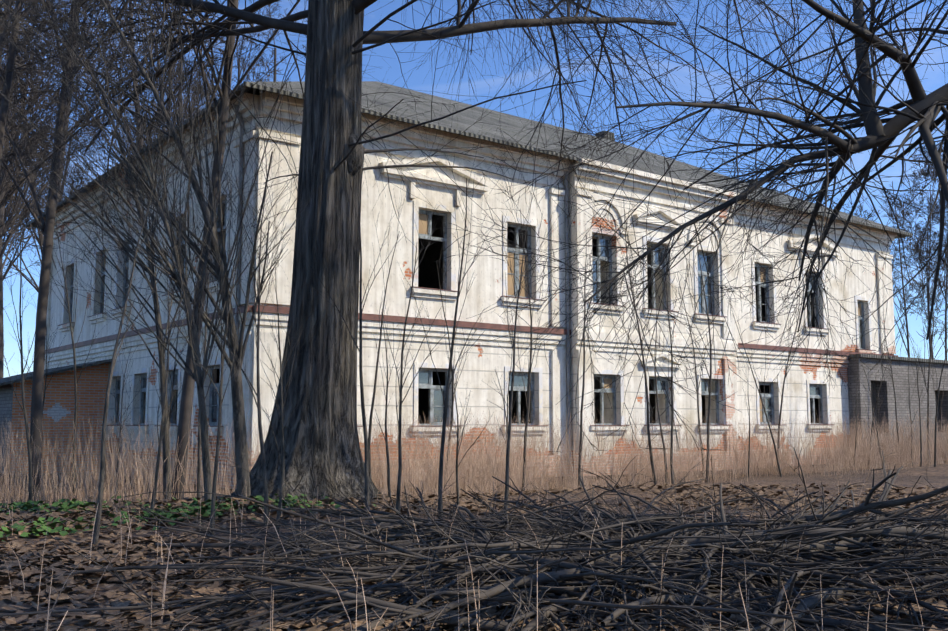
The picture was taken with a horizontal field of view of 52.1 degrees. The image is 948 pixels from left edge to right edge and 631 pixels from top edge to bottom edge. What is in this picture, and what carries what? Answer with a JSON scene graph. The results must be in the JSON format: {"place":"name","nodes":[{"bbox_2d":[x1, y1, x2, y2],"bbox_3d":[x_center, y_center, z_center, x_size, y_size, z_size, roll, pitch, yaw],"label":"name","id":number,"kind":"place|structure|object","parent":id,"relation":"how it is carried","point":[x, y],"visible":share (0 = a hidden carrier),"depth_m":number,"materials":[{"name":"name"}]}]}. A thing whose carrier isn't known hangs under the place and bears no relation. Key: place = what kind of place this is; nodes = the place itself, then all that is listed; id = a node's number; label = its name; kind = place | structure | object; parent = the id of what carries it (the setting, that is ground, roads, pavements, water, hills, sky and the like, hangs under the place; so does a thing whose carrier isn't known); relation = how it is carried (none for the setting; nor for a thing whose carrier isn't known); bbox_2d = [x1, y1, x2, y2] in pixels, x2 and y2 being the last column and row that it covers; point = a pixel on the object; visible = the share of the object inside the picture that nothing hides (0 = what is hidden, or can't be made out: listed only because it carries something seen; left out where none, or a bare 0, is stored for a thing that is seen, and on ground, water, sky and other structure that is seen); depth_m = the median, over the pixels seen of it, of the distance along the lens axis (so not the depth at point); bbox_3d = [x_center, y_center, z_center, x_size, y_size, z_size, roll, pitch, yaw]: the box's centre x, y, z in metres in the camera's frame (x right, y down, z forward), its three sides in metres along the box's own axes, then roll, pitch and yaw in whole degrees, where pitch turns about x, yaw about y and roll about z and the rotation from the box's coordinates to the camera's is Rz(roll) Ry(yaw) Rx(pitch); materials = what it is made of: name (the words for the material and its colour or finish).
{"place":"outdoors","nodes":[
{"label":"outdoors","id":0,"kind":"place"},
{"bbox_2d":[45,115,893,475],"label":"building walls","id":1,"kind":"structure","parent":0,"point":[481,363],"depth_m":25.83,"materials":[{"name":"white paint"}]},
{"bbox_2d":[231,104,574,474],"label":"drainpipes","id":2,"kind":"object","parent":1,"relation":"attached to","point":[240,183],"visible":0.58,"depth_m":25.38,"materials":[{"name":"grey metal"}]},
{"bbox_2d":[70,199,864,425],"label":"window frames","id":3,"kind":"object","parent":1,"relation":"in","point":[436,401],"depth_m":26.36,"materials":[{"name":"grey wood"}]},
{"bbox_2d":[37,91,897,488],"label":"building trim","id":4,"kind":"structure","parent":1,"relation":"attached to","point":[281,283],"depth_m":25.38,"materials":[{"name":"white paint"}]},
{"bbox_2d":[25,81,912,238],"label":"roof","id":5,"kind":"structure","parent":1,"relation":"on","point":[467,118],"depth_m":29.46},
{"bbox_2d":[0,461,947,630],"bbox_3d":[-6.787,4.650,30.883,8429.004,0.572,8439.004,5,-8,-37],"label":"ground","id":6,"kind":"structure","parent":0,"point":[937,476],"depth_m":13.79,"materials":[{"name":"brown soil"}]},
{"bbox_2d":[0,359,111,474],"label":"brick outbuilding","id":7,"kind":"structure","parent":6,"relation":"on","point":[59,401],"depth_m":27.00,"materials":[{"name":"red brick"}]},
{"bbox_2d":[0,0,241,498],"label":"slim tree","id":8,"kind":"object","parent":6,"relation":"on","point":[166,436],"visible":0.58,"depth_m":14.67,"materials":[{"name":"brown plant"}]},
{"bbox_2d":[0,0,321,503],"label":"slim tree","id":9,"kind":"object","parent":6,"relation":"on","point":[198,376],"visible":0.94,"depth_m":11.62,"materials":[{"name":"brown plant"}]},
{"bbox_2d":[0,0,323,496],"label":"slim tree","id":10,"kind":"object","parent":6,"relation":"on","point":[241,455],"visible":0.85,"depth_m":12.07,"materials":[{"name":"brown plant"}]},
{"bbox_2d":[0,493,375,540],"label":"green ground plants","id":11,"kind":"object","parent":6,"relation":"on","point":[27,505],"visible":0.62,"depth_m":10.84,"materials":[{"name":"green plant"}]},
{"bbox_2d":[0,0,898,502],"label":"tree","id":12,"kind":"object","parent":6,"relation":"on","point":[322,422],"depth_m":13.50,"materials":[{"name":"brown plant"}]},
{"bbox_2d":[0,447,947,630],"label":"brushwood","id":13,"kind":"object","parent":6,"relation":"on","point":[837,550],"visible":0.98,"depth_m":6.14,"materials":[{"name":"brown wood"}]},
{"bbox_2d":[0,400,947,630],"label":"dry grass","id":14,"kind":"structure","parent":6,"relation":"on","point":[840,459],"depth_m":20.04,"materials":[{"name":"beige plant"}]},
{"bbox_2d":[0,483,947,630],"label":"dead leaves","id":15,"kind":"object","parent":6,"relation":"on","point":[67,564],"visible":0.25,"depth_m":7.05,"materials":[{"name":"brown plant"}]},
{"bbox_2d":[0,0,947,505],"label":"woodland trees","id":16,"kind":"object","parent":6,"relation":"on","point":[10,182],"visible":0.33,"depth_m":25.75,"materials":[{"name":"brown plant"}]},
{"bbox_2d":[0,120,947,543],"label":"saplings","id":17,"kind":"object","parent":6,"relation":"on","point":[282,428],"visible":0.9,"depth_m":12.60,"materials":[{"name":"brown plant"}]},
{"bbox_2d":[847,354,947,461],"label":"annex","id":18,"kind":"object","parent":6,"relation":"on","point":[902,385],"visible":0.54,"depth_m":34.92,"materials":[{"name":"grey brick"}]},
{"bbox_2d":[2,0,947,377],"label":"sky","id":19,"kind":"structure","parent":0,"point":[418,80],"materials":[{"name":"blue"}]},
{"bbox_2d":[175,204,860,423],"bbox_3d":[0.197,0.983,34.941,25.460,8.280,17.180,5,-8,-37],"label":"manor interior","id":20,"kind":"object","parent":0,"point":[428,272],"depth_m":26.04,"materials":[{"name":"black"}]},
{"bbox_2d":[431,0,947,451],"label":"tree branches","id":21,"kind":"object","parent":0,"point":[922,109],"visible":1,"depth_m":8.79,"materials":[{"name":"brown plant"}]}
]}

